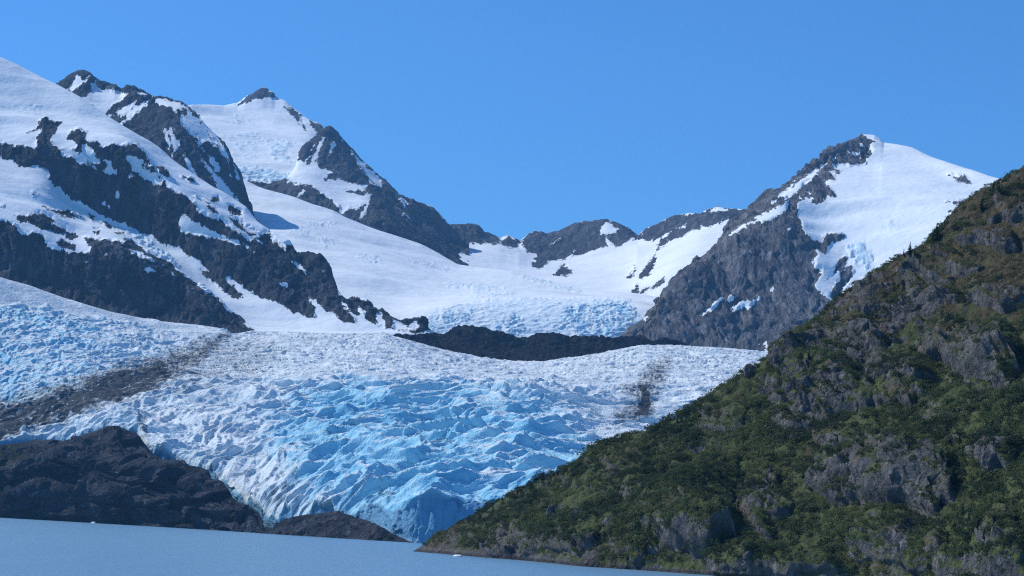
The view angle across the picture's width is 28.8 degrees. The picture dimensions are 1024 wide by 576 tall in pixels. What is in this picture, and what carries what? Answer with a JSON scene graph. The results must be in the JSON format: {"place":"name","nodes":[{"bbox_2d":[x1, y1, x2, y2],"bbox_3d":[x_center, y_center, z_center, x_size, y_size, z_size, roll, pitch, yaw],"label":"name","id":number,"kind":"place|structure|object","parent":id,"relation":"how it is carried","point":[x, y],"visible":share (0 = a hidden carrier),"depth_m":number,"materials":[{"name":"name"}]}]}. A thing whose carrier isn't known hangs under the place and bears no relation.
{"place":"outdoors","nodes":[
{"label":"outdoors","id":0,"kind":"place"},
{"bbox_2d":[0,425,265,532],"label":"bedrock","id":1,"kind":"structure","parent":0,"point":[118,475],"depth_m":1751.19,"materials":[{"name":"grey stone"}]},
{"bbox_2d":[56,70,259,222],"bbox_3d":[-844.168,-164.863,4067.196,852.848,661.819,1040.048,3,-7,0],"label":"mountain","id":2,"kind":"structure","parent":0,"point":[181,133],"depth_m":3983.56,"materials":[{"name":"grey stone"}]},
{"bbox_2d":[0,57,433,334],"bbox_3d":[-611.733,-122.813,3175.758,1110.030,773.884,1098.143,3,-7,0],"label":"mountain","id":3,"kind":"structure","parent":0,"point":[100,209],"depth_m":2964.03,"materials":[{"name":"white snow"}]},
{"bbox_2d":[188,87,323,183],"bbox_3d":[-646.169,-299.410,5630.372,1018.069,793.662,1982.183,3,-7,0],"label":"mountain","id":4,"kind":"structure","parent":0,"point":[264,134],"depth_m":5704.55,"materials":[{"name":"white snow"}]},
{"bbox_2d":[255,511,412,542],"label":"bedrock","id":5,"kind":"structure","parent":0,"point":[334,524],"depth_m":1461.42,"materials":[{"name":"grey stone"}]},
{"bbox_2d":[0,518,711,575],"bbox_3d":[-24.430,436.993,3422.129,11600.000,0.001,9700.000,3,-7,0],"label":"lake","id":6,"kind":"structure","parent":0,"point":[29,547],"depth_m":408.53,"materials":[{"name":"liquid"}]},
{"bbox_2d":[248,126,469,265],"bbox_3d":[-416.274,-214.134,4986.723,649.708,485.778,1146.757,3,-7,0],"label":"mountain","id":7,"kind":"structure","parent":0,"point":[333,170],"depth_m":4862.36,"materials":[{"name":"grey stone"}]},
{"bbox_2d":[0,277,767,542],"bbox_3d":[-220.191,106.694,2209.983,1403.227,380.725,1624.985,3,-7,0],"label":"glacier","id":8,"kind":"object","parent":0,"point":[412,441],"visible":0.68,"depth_m":1980.25,"materials":[{"name":"blue ice"}]},
{"bbox_2d":[381,324,692,360],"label":"moraine","id":9,"kind":"structure","parent":8,"relation":"on","point":[481,341],"depth_m":2708.80,"materials":[{"name":"grey stone"}]},
{"bbox_2d":[243,180,659,337],"bbox_3d":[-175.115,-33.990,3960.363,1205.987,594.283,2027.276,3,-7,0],"label":"glacier","id":10,"kind":"object","parent":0,"point":[398,277],"visible":0.52,"depth_m":3480.12,"materials":[{"name":"white snow"}]},
{"bbox_2d":[0,0,1023,240],"label":"sky","id":11,"kind":"structure","parent":0,"point":[513,118],"materials":[{"name":"blue"}]},
{"bbox_2d":[400,194,744,295],"bbox_3d":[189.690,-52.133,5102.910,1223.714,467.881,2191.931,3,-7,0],"label":"mountain","id":12,"kind":"structure","parent":0,"point":[610,255],"depth_m":5148.96,"materials":[{"name":"white snow"}]},
{"bbox_2d":[413,165,1023,575],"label":"hill","id":13,"kind":"structure","parent":0,"point":[1003,211],"depth_m":518.11,"materials":[{"name":"green plant"}]},
{"bbox_2d":[545,504,555,516],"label":"boulder","id":14,"kind":"object","parent":13,"relation":"on","point":[550,509],"visible":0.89,"depth_m":582.38,"materials":[{"name":"grey stone"}]},
{"bbox_2d":[607,491,622,497],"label":"shrub","id":15,"kind":"object","parent":13,"relation":"on","point":[614,495],"visible":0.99,"depth_m":561.40,"materials":[{"name":"green plant"}]},
{"bbox_2d":[613,526,624,535],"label":"shrub","id":16,"kind":"object","parent":13,"relation":"on","point":[616,531],"visible":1,"depth_m":523.52,"materials":[{"name":"green plant"}]},
{"bbox_2d":[630,533,646,543],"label":"shrub","id":17,"kind":"object","parent":13,"relation":"on","point":[640,538],"visible":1,"depth_m":515.30,"materials":[{"name":"green plant"}]},
{"bbox_2d":[635,467,648,474],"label":"shrub","id":18,"kind":"object","parent":13,"relation":"on","point":[644,470],"visible":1,"depth_m":563.52,"materials":[{"name":"green plant"}]},
{"bbox_2d":[641,529,650,536],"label":"shrub","id":19,"kind":"object","parent":13,"relation":"on","point":[646,533],"visible":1,"depth_m":516.14,"materials":[{"name":"green plant"}]},
{"bbox_2d":[638,525,655,534],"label":"shrub","id":20,"kind":"object","parent":13,"relation":"on","point":[651,532],"visible":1,"depth_m":516.94,"materials":[{"name":"green plant"}]},
{"bbox_2d":[646,440,654,448],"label":"shrub","id":21,"kind":"object","parent":13,"relation":"on","point":[651,442],"visible":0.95,"depth_m":591.35,"materials":[{"name":"green plant"}]},
{"bbox_2d":[650,456,664,464],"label":"shrub","id":22,"kind":"object","parent":13,"relation":"on","point":[656,461],"visible":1,"depth_m":573.42,"materials":[{"name":"green plant"}]},
{"bbox_2d":[650,446,666,451],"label":"shrub","id":23,"kind":"object","parent":13,"relation":"on","point":[658,447],"visible":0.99,"depth_m":585.26,"materials":[{"name":"green plant"}]},
{"bbox_2d":[656,415,672,421],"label":"shrub","id":24,"kind":"object","parent":13,"relation":"on","point":[667,418],"visible":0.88,"depth_m":605.21,"materials":[{"name":"green plant"}]},
{"bbox_2d":[658,518,671,526],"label":"shrub","id":25,"kind":"object","parent":13,"relation":"on","point":[666,521],"visible":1,"depth_m":506.10,"materials":[{"name":"green plant"}]},
{"bbox_2d":[670,549,682,554],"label":"shrub","id":26,"kind":"object","parent":13,"relation":"on","point":[678,552],"visible":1,"depth_m":503.52,"materials":[{"name":"green plant"}]},
{"bbox_2d":[670,452,683,459],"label":"shrub","id":27,"kind":"object","parent":13,"relation":"on","point":[676,453],"visible":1,"depth_m":571.20,"materials":[{"name":"green plant"}]},
{"bbox_2d":[678,500,690,509],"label":"shrub","id":28,"kind":"object","parent":13,"relation":"on","point":[685,504],"visible":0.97,"depth_m":500.15,"materials":[{"name":"green plant"}]},
{"bbox_2d":[687,508,703,516],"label":"shrub","id":29,"kind":"object","parent":13,"relation":"on","point":[693,512],"visible":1,"depth_m":494.33,"materials":[{"name":"green plant"}]},
{"bbox_2d":[691,429,706,435],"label":"shrub","id":30,"kind":"object","parent":13,"relation":"on","point":[700,431],"visible":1,"depth_m":576.25,"materials":[{"name":"green plant"}]},
{"bbox_2d":[712,487,724,493],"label":"shrub","id":31,"kind":"object","parent":13,"relation":"on","point":[718,490],"visible":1,"depth_m":504.56,"materials":[{"name":"green plant"}]},
{"bbox_2d":[711,494,731,501],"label":"shrub","id":32,"kind":"object","parent":13,"relation":"on","point":[720,496],"visible":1,"depth_m":491.77,"materials":[{"name":"green plant"}]},
{"bbox_2d":[421,168,1023,575],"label":"shrub thicket","id":33,"kind":"object","parent":13,"relation":"on","point":[654,478],"visible":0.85,"depth_m":524.91,"materials":[{"name":"green plant"}]},
{"bbox_2d":[716,444,730,451],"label":"shrub","id":34,"kind":"object","parent":13,"relation":"on","point":[721,450],"visible":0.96,"depth_m":553.16,"materials":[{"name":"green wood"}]},
{"bbox_2d":[738,539,752,548],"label":"shrub","id":35,"kind":"object","parent":13,"relation":"on","point":[745,546],"visible":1,"depth_m":473.02,"materials":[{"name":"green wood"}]},
{"bbox_2d":[742,542,752,549],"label":"shrub","id":36,"kind":"object","parent":13,"relation":"on","point":[748,545],"visible":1,"depth_m":472.26,"materials":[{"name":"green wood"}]},
{"bbox_2d":[744,364,755,376],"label":"boulder","id":37,"kind":"object","parent":13,"relation":"on","point":[749,368],"visible":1,"depth_m":585.99,"materials":[{"name":"grey stone"}]},
{"bbox_2d":[747,435,759,440],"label":"shrub","id":38,"kind":"object","parent":13,"relation":"on","point":[756,436],"visible":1,"depth_m":545.70,"materials":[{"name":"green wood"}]},
{"bbox_2d":[749,541,757,547],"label":"shrub","id":39,"kind":"object","parent":13,"relation":"on","point":[754,544],"visible":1,"depth_m":473.01,"materials":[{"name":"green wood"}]},
{"bbox_2d":[758,419,771,425],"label":"shrub","id":40,"kind":"object","parent":13,"relation":"on","point":[764,423],"visible":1,"depth_m":548.26,"materials":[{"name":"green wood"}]},
{"bbox_2d":[760,444,774,451],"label":"shrub","id":41,"kind":"object","parent":13,"relation":"on","point":[769,446],"visible":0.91,"depth_m":532.18,"materials":[{"name":"green plant"}]},
{"bbox_2d":[761,545,775,552],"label":"shrub","id":42,"kind":"object","parent":13,"relation":"on","point":[767,548],"visible":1,"depth_m":467.45,"materials":[{"name":"green plant"}]},
{"bbox_2d":[762,451,777,459],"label":"shrub","id":43,"kind":"object","parent":13,"relation":"on","point":[765,453],"visible":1,"depth_m":527.41,"materials":[{"name":"green plant"}]},
{"bbox_2d":[764,448,776,454],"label":"shrub","id":44,"kind":"object","parent":13,"relation":"on","point":[770,451],"visible":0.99,"depth_m":528.25,"materials":[{"name":"green plant"}]},
{"bbox_2d":[773,352,777,363],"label":"boulder","id":45,"kind":"object","parent":13,"relation":"on","point":[775,359],"visible":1,"depth_m":576.82,"materials":[{"name":"grey stone"}]},
{"bbox_2d":[775,542,787,550],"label":"shrub","id":46,"kind":"object","parent":13,"relation":"on","point":[776,546],"visible":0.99,"depth_m":464.69,"materials":[{"name":"green plant"}]},
{"bbox_2d":[783,438,798,446],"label":"shrub","id":47,"kind":"object","parent":13,"relation":"on","point":[787,442],"visible":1,"depth_m":526.54,"materials":[{"name":"green plant"}]},
{"bbox_2d":[782,532,800,539],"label":"shrub","id":48,"kind":"object","parent":13,"relation":"on","point":[788,537],"visible":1,"depth_m":472.58,"materials":[{"name":"green plant"}]},
{"bbox_2d":[785,524,801,531],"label":"shrub","id":49,"kind":"object","parent":13,"relation":"on","point":[792,528],"visible":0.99,"depth_m":477.96,"materials":[{"name":"green plant"}]},
{"bbox_2d":[787,432,804,436],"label":"shrub","id":50,"kind":"object","parent":13,"relation":"on","point":[797,433],"visible":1,"depth_m":530.14,"materials":[{"name":"green plant"}]},
{"bbox_2d":[795,497,813,502],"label":"shrub","id":51,"kind":"object","parent":13,"relation":"on","point":[805,499],"visible":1,"depth_m":486.16,"materials":[{"name":"green plant"}]},
{"bbox_2d":[805,504,816,512],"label":"shrub","id":52,"kind":"object","parent":13,"relation":"on","point":[814,510],"visible":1,"depth_m":481.29,"materials":[{"name":"green plant"}]},
{"bbox_2d":[814,394,825,403],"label":"shrub","id":53,"kind":"object","parent":13,"relation":"on","point":[820,401],"visible":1,"depth_m":529.29,"materials":[{"name":"green plant"}]},
{"bbox_2d":[817,443,830,451],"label":"shrub","id":54,"kind":"object","parent":13,"relation":"on","point":[826,447],"visible":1,"depth_m":492.93,"materials":[{"name":"green plant"}]},
{"bbox_2d":[818,535,832,543],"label":"shrub","id":55,"kind":"object","parent":13,"relation":"on","point":[827,540],"visible":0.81,"depth_m":459.52,"materials":[{"name":"green plant"}]},
{"bbox_2d":[824,554,839,561],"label":"shrub","id":56,"kind":"object","parent":13,"relation":"on","point":[837,557],"visible":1,"depth_m":448.11,"materials":[{"name":"green plant"}]},
{"bbox_2d":[823,514,846,521],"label":"shrub","id":57,"kind":"object","parent":13,"relation":"on","point":[832,517],"visible":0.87,"depth_m":467.26,"materials":[{"name":"green plant"}]},
{"bbox_2d":[830,353,851,360],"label":"shrub","id":58,"kind":"object","parent":13,"relation":"on","point":[841,357],"visible":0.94,"depth_m":542.27,"materials":[{"name":"green plant"}]},
{"bbox_2d":[855,399,857,411],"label":"boulder","id":59,"kind":"object","parent":13,"relation":"on","point":[856,404],"visible":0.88,"depth_m":520.23,"materials":[{"name":"grey stone"}]},
{"bbox_2d":[886,360,899,368],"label":"shrub","id":60,"kind":"object","parent":13,"relation":"on","point":[893,366],"visible":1,"depth_m":518.47,"materials":[{"name":"green plant"}]},
{"bbox_2d":[890,369,901,376],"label":"shrub","id":61,"kind":"object","parent":13,"relation":"on","point":[896,374],"visible":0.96,"depth_m":514.68,"materials":[{"name":"green plant"}]},
{"bbox_2d":[898,377,917,386],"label":"shrub","id":62,"kind":"object","parent":13,"relation":"on","point":[907,380],"visible":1,"depth_m":509.13,"materials":[{"name":"green plant"}]},
{"bbox_2d":[903,374,915,383],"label":"shrub","id":63,"kind":"object","parent":13,"relation":"on","point":[909,376],"visible":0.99,"depth_m":509.35,"materials":[{"name":"green plant"}]},
{"bbox_2d":[905,359,921,367],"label":"shrub","id":64,"kind":"object","parent":13,"relation":"on","point":[917,363],"visible":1,"depth_m":512.19,"materials":[{"name":"green plant"}]},
{"bbox_2d":[923,424,933,430],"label":"shrub","id":65,"kind":"object","parent":13,"relation":"on","point":[926,426],"visible":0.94,"depth_m":471.46,"materials":[{"name":"green plant"}]},
{"bbox_2d":[930,415,938,421],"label":"shrub","id":66,"kind":"object","parent":13,"relation":"on","point":[934,419],"visible":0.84,"depth_m":470.03,"materials":[{"name":"green plant"}]},
{"bbox_2d":[933,224,938,240],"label":"spruce tree","id":67,"kind":"object","parent":13,"relation":"on","point":[936,231],"visible":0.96,"depth_m":581.33,"materials":[{"name":"green plant"}]},
{"bbox_2d":[942,415,952,421],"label":"shrub","id":68,"kind":"object","parent":13,"relation":"on","point":[945,417],"visible":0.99,"depth_m":464.88,"materials":[{"name":"green plant"}]},
{"bbox_2d":[943,404,958,411],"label":"shrub","id":69,"kind":"object","parent":13,"relation":"on","point":[950,407],"visible":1,"depth_m":467.31,"materials":[{"name":"green plant"}]},
{"bbox_2d":[943,309,959,317],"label":"shrub","id":70,"kind":"object","parent":13,"relation":"on","point":[950,315],"visible":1,"depth_m":532.27,"materials":[{"name":"green plant"}]},
{"bbox_2d":[943,395,960,403],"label":"shrub","id":71,"kind":"object","parent":13,"relation":"on","point":[946,398],"visible":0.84,"depth_m":474.87,"materials":[{"name":"green plant"}]},
{"bbox_2d":[948,453,959,459],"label":"shrub","id":72,"kind":"object","parent":13,"relation":"on","point":[953,457],"visible":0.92,"depth_m":441.65,"materials":[{"name":"green plant"}]},
{"bbox_2d":[949,444,962,454],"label":"shrub","id":73,"kind":"object","parent":13,"relation":"on","point":[960,449],"visible":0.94,"depth_m":444.17,"materials":[{"name":"green plant"}]},
{"bbox_2d":[956,528,969,536],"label":"shrub","id":74,"kind":"object","parent":13,"relation":"on","point":[963,531],"visible":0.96,"depth_m":407.83,"materials":[{"name":"green plant"}]},
{"bbox_2d":[957,540,968,546],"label":"shrub","id":75,"kind":"object","parent":13,"relation":"on","point":[962,543],"visible":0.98,"depth_m":405.67,"materials":[{"name":"green plant"}]},
{"bbox_2d":[957,545,970,551],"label":"shrub","id":76,"kind":"object","parent":13,"relation":"on","point":[963,547],"visible":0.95,"depth_m":404.07,"materials":[{"name":"green plant"}]},
{"bbox_2d":[957,519,974,528],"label":"shrub","id":77,"kind":"object","parent":13,"relation":"on","point":[964,524],"visible":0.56,"depth_m":408.71,"materials":[{"name":"green plant"}]},
{"bbox_2d":[961,402,974,409],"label":"shrub","id":78,"kind":"object","parent":13,"relation":"on","point":[963,406],"visible":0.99,"depth_m":462.28,"materials":[{"name":"green plant"}]},
{"bbox_2d":[963,432,973,441],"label":"shrub","id":79,"kind":"object","parent":13,"relation":"on","point":[967,437],"visible":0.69,"depth_m":448.09,"materials":[{"name":"green plant"}]},
{"bbox_2d":[963,505,974,513],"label":"shrub","id":80,"kind":"object","parent":13,"relation":"on","point":[968,510],"visible":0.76,"depth_m":413.73,"materials":[{"name":"green plant"}]},
{"bbox_2d":[968,516,976,526],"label":"shrub","id":81,"kind":"object","parent":13,"relation":"on","point":[971,524],"visible":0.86,"depth_m":402.84,"materials":[{"name":"green plant"}]},
{"bbox_2d":[966,387,979,395],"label":"shrub","id":82,"kind":"object","parent":13,"relation":"on","point":[968,393],"visible":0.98,"depth_m":463.90,"materials":[{"name":"green plant"}]},
{"bbox_2d":[971,430,982,438],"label":"shrub","id":83,"kind":"object","parent":13,"relation":"on","point":[973,434],"visible":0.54,"depth_m":442.80,"materials":[{"name":"green plant"}]},
{"bbox_2d":[969,386,986,392],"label":"shrub","id":84,"kind":"object","parent":13,"relation":"on","point":[983,390],"visible":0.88,"depth_m":468.00,"materials":[{"name":"green plant"}]},
{"bbox_2d":[974,539,984,550],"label":"shrub","id":85,"kind":"object","parent":13,"relation":"on","point":[980,541],"visible":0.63,"depth_m":395.79,"materials":[{"name":"green plant"}]},
{"bbox_2d":[978,195,984,210],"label":"spruce tree","id":86,"kind":"object","parent":13,"relation":"on","point":[982,206],"visible":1,"depth_m":581.51,"materials":[{"name":"green plant"}]},
{"bbox_2d":[974,468,988,476],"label":"shrub","id":87,"kind":"object","parent":13,"relation":"on","point":[986,471],"visible":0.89,"depth_m":427.41,"materials":[{"name":"green plant"}]},
{"bbox_2d":[975,393,988,400],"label":"shrub","id":88,"kind":"object","parent":13,"relation":"on","point":[980,395],"visible":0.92,"depth_m":460.99,"materials":[{"name":"green plant"}]},
{"bbox_2d":[974,540,990,551],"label":"shrub","id":89,"kind":"object","parent":13,"relation":"on","point":[976,546],"visible":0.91,"depth_m":391.32,"materials":[{"name":"green plant"}]},
{"bbox_2d":[975,438,990,444],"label":"shrub","id":90,"kind":"object","parent":13,"relation":"on","point":[979,441],"visible":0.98,"depth_m":430.13,"materials":[{"name":"green plant"}]},
{"bbox_2d":[978,398,992,405],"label":"shrub","id":91,"kind":"object","parent":13,"relation":"on","point":[987,401],"visible":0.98,"depth_m":456.33,"materials":[{"name":"green plant"}]},
{"bbox_2d":[980,524,990,530],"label":"shrub","id":92,"kind":"object","parent":13,"relation":"on","point":[985,528],"visible":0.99,"depth_m":394.38,"materials":[{"name":"green plant"}]},
{"bbox_2d":[982,431,995,435],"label":"shrub","id":93,"kind":"object","parent":13,"relation":"on","point":[991,433],"visible":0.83,"depth_m":437.58,"materials":[{"name":"green plant"}]},
{"bbox_2d":[982,391,998,398],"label":"shrub","id":94,"kind":"object","parent":13,"relation":"on","point":[990,394],"visible":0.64,"depth_m":461.73,"materials":[{"name":"green plant"}]},
{"bbox_2d":[980,449,1002,472],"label":"boulder","id":95,"kind":"object","parent":13,"relation":"on","point":[989,460],"visible":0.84,"depth_m":425.31,"materials":[{"name":"grey stone"}]},
{"bbox_2d":[986,415,1002,423],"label":"shrub","id":96,"kind":"object","parent":13,"relation":"on","point":[990,418],"visible":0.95,"depth_m":446.64,"materials":[{"name":"green plant"}]},
{"bbox_2d":[987,470,1001,476],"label":"shrub","id":97,"kind":"object","parent":13,"relation":"on","point":[989,474],"visible":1,"depth_m":422.49,"materials":[{"name":"green plant"}]},
{"bbox_2d":[992,481,1005,489],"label":"shrub","id":98,"kind":"object","parent":13,"relation":"on","point":[999,486],"visible":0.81,"depth_m":412.42,"materials":[{"name":"green plant"}]},
{"bbox_2d":[990,538,1008,546],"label":"shrub","id":99,"kind":"object","parent":13,"relation":"on","point":[998,541],"visible":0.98,"depth_m":385.03,"materials":[{"name":"green plant"}]},
{"bbox_2d":[994,538,1010,546],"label":"shrub","id":100,"kind":"object","parent":13,"relation":"on","point":[1009,542],"visible":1,"depth_m":384.05,"materials":[{"name":"green plant"}]},
{"bbox_2d":[997,408,1010,417],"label":"shrub","id":101,"kind":"object","parent":13,"relation":"on","point":[1005,412],"visible":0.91,"depth_m":445.51,"materials":[{"name":"green plant"}]},
{"bbox_2d":[997,494,1012,502],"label":"shrub","id":102,"kind":"object","parent":13,"relation":"on","point":[1005,500],"visible":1,"depth_m":398.79,"materials":[{"name":"green plant"}]},
{"bbox_2d":[1003,447,1017,454],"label":"shrub","id":103,"kind":"object","parent":13,"relation":"on","point":[1012,450],"visible":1,"depth_m":423.44,"materials":[{"name":"green plant"}]},
{"bbox_2d":[1001,416,1019,421],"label":"shrub","id":104,"kind":"object","parent":13,"relation":"on","point":[1006,418],"visible":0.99,"depth_m":440.87,"materials":[{"name":"green plant"}]},
{"bbox_2d":[1002,428,1020,439],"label":"shrub","id":105,"kind":"object","parent":13,"relation":"on","point":[1013,433],"visible":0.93,"depth_m":429.46,"materials":[{"name":"green plant"}]},
{"bbox_2d":[1003,438,1022,443],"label":"shrub","id":106,"kind":"object","parent":13,"relation":"on","point":[1015,441],"visible":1,"depth_m":426.06,"materials":[{"name":"green plant"}]},
{"bbox_2d":[1004,393,1021,401],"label":"shrub","id":107,"kind":"object","parent":13,"relation":"on","point":[1007,395],"visible":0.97,"depth_m":449.48,"materials":[{"name":"green plant"}]},
{"bbox_2d":[620,134,997,351],"bbox_3d":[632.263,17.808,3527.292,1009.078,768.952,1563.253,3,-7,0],"label":"mountain","id":108,"kind":"structure","parent":0,"point":[810,239],"depth_m":3293.07,"materials":[{"name":"grey stone"}]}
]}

